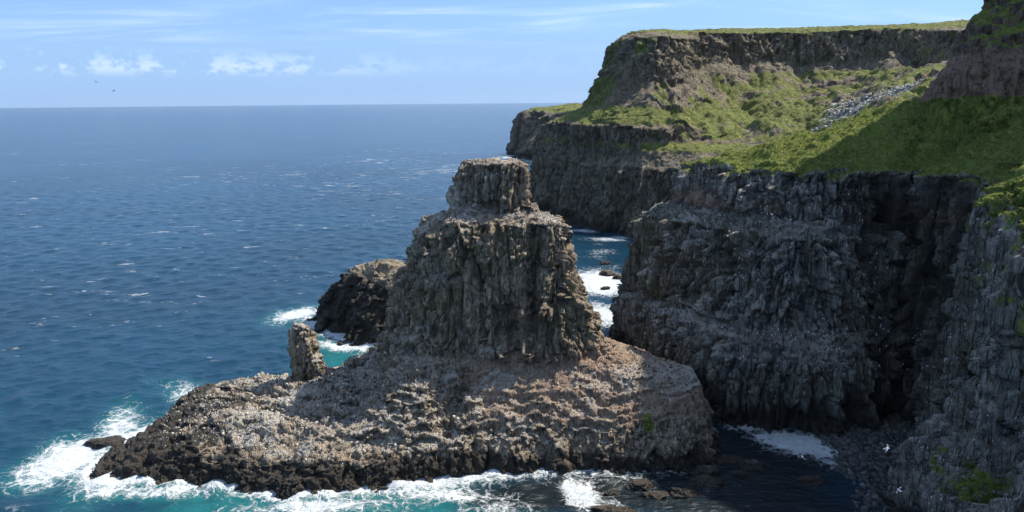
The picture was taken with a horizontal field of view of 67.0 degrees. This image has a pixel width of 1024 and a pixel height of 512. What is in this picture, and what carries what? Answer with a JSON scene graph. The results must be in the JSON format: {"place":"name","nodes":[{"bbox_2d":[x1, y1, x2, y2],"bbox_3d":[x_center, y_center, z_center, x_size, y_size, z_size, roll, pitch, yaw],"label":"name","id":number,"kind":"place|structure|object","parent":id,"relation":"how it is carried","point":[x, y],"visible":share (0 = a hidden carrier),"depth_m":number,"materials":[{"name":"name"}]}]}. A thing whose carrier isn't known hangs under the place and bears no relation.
{"place":"outdoors","nodes":[
{"label":"outdoors","id":0,"kind":"place"},
{"bbox_2d":[0,103,883,511],"bbox_3d":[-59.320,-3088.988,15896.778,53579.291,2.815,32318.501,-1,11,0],"label":"sea","id":1,"kind":"structure","parent":0,"point":[156,263],"depth_m":458.73,"materials":[{"name":"liquid"}]},
{"bbox_2d":[83,435,126,448],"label":"rock","id":2,"kind":"object","parent":1,"relation":"in","point":[100,443],"visible":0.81,"depth_m":230.90,"materials":[{"name":"grey stone"}]},
{"bbox_2d":[306,259,405,345],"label":"rock islet","id":3,"kind":"object","parent":1,"relation":"in","point":[352,306],"visible":0.53,"depth_m":339.75,"materials":[{"name":"grey stone"}]},
{"bbox_2d":[89,157,723,500],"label":"sea stack","id":4,"kind":"object","parent":1,"relation":"in","point":[515,290],"visible":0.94,"depth_m":222.03,"materials":[{"name":"grey stone"}]},
{"bbox_2d":[287,322,326,381],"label":"rock pinnacle","id":5,"kind":"object","parent":4,"relation":"on","point":[307,360],"visible":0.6,"depth_m":244.20,"materials":[{"name":"grey stone"}]},
{"bbox_2d":[149,172,706,463],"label":"seabirds","id":6,"kind":"object","parent":4,"relation":"on","point":[429,419],"visible":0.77,"depth_m":222.81,"materials":[{"name":"white"}]},
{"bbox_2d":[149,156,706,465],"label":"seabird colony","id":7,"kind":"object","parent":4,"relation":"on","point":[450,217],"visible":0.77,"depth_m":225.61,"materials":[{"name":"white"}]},
{"bbox_2d":[506,103,582,158],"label":"cape","id":8,"kind":"object","parent":1,"relation":"in","point":[525,131],"visible":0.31,"depth_m":1427.56,"materials":[{"name":"grey stone"}]},
{"bbox_2d":[600,260,609,264],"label":"rock","id":9,"kind":"object","parent":1,"relation":"in","point":[603,262],"visible":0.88,"depth_m":478.96,"materials":[{"name":"grey stone"}]},
{"bbox_2d":[600,286,609,289],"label":"rock","id":10,"kind":"object","parent":1,"relation":"in","point":[605,288],"visible":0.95,"depth_m":415.58,"materials":[{"name":"grey stone"}]},
{"bbox_2d":[599,269,614,276],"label":"rock","id":11,"kind":"object","parent":1,"relation":"in","point":[606,272],"visible":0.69,"depth_m":448.94,"materials":[{"name":"grey stone"}]},
{"bbox_2d":[604,489,619,495],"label":"rock","id":12,"kind":"object","parent":1,"relation":"in","point":[609,492],"visible":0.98,"depth_m":199.64,"materials":[{"name":"grey stone"}]},
{"bbox_2d":[591,504,635,511],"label":"rock","id":13,"kind":"object","parent":1,"relation":"in","point":[608,508],"visible":1,"depth_m":190.73,"materials":[{"name":"stone"}]},
{"bbox_2d":[612,274,620,278],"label":"rock","id":14,"kind":"object","parent":1,"relation":"in","point":[616,276],"visible":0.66,"depth_m":439.86,"materials":[{"name":"grey stone"}]},
{"bbox_2d":[624,479,656,490],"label":"rock","id":15,"kind":"object","parent":1,"relation":"in","point":[642,484],"visible":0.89,"depth_m":203.34,"materials":[{"name":"stone"}]},
{"bbox_2d":[640,490,668,499],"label":"rock","id":16,"kind":"object","parent":1,"relation":"in","point":[650,494],"visible":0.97,"depth_m":198.07,"materials":[{"name":"stone"}]},
{"bbox_2d":[667,487,697,498],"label":"rock","id":17,"kind":"object","parent":1,"relation":"in","point":[677,492],"visible":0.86,"depth_m":198.91,"materials":[{"name":"stone"}]},
{"bbox_2d":[689,465,720,475],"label":"rock","id":18,"kind":"object","parent":1,"relation":"in","point":[713,470],"visible":0.62,"depth_m":209.65,"materials":[{"name":"grey stone"}]},
{"bbox_2d":[688,474,726,489],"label":"rock","id":19,"kind":"object","parent":1,"relation":"in","point":[707,481],"visible":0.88,"depth_m":204.33,"materials":[{"name":"grey stone"}]},
{"bbox_2d":[715,454,742,465],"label":"rock","id":20,"kind":"object","parent":1,"relation":"in","point":[727,460],"visible":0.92,"depth_m":216.86,"materials":[{"name":"grey stone"}]},
{"bbox_2d":[728,470,748,476],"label":"rock","id":21,"kind":"object","parent":1,"relation":"in","point":[740,473],"visible":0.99,"depth_m":209.55,"materials":[{"name":"grey stone"}]},
{"bbox_2d":[529,19,969,235],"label":"headland","id":22,"kind":"structure","parent":1,"relation":"in","point":[636,129],"depth_m":651.57,"materials":[{"name":"green plant"}]},
{"bbox_2d":[674,25,882,31],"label":"fence","id":23,"kind":"object","parent":22,"relation":"on","point":[800,29],"visible":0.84,"depth_m":742.27,"materials":[{"name":"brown wood"}]},
{"bbox_2d":[811,71,939,131],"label":"scree","id":24,"kind":"structure","parent":22,"relation":"on","point":[858,106],"depth_m":530.11,"materials":[{"name":"stone"}]},
{"bbox_2d":[739,459,764,470],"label":"rock","id":25,"kind":"object","parent":1,"relation":"in","point":[749,465],"visible":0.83,"depth_m":213.07,"materials":[{"name":"grey stone"}]},
{"bbox_2d":[795,475,824,485],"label":"rock","id":26,"kind":"object","parent":1,"relation":"in","point":[814,480],"visible":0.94,"depth_m":205.35,"materials":[{"name":"grey stone"}]},
{"bbox_2d":[807,464,818,467],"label":"rock","id":27,"kind":"object","parent":1,"relation":"in","point":[812,465],"visible":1,"depth_m":214.28,"materials":[{"name":"grey stone"}]},
{"bbox_2d":[0,0,983,107],"label":"sky","id":28,"kind":"structure","parent":0,"point":[151,53],"materials":[{"name":"blue"}]},
{"bbox_2d":[607,92,1023,511],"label":"cliff","id":29,"kind":"structure","parent":0,"point":[984,344],"depth_m":243.88,"materials":[{"name":"grey stone"}]},
{"bbox_2d":[611,176,1020,511],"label":"cliff seabirds","id":30,"kind":"object","parent":29,"relation":"on","point":[656,321],"visible":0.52,"depth_m":245.89,"materials":[{"name":"white"}]},
{"bbox_2d":[679,91,1023,503],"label":"grass","id":31,"kind":"structure","parent":29,"relation":"on","point":[1000,141],"depth_m":259.46,"materials":[{"name":"green plant"}]},
{"bbox_2d":[918,0,1023,145],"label":"crag","id":32,"kind":"structure","parent":29,"relation":"on","point":[980,75],"depth_m":255.31,"materials":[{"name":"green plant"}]},
{"bbox_2d":[814,412,916,511],"bbox_3d":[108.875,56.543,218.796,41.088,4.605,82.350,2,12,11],"label":"cobbles","id":33,"kind":"object","parent":0,"point":[844,445],"visible":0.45,"depth_m":219.43,"materials":[{"name":"stone"}]}
]}

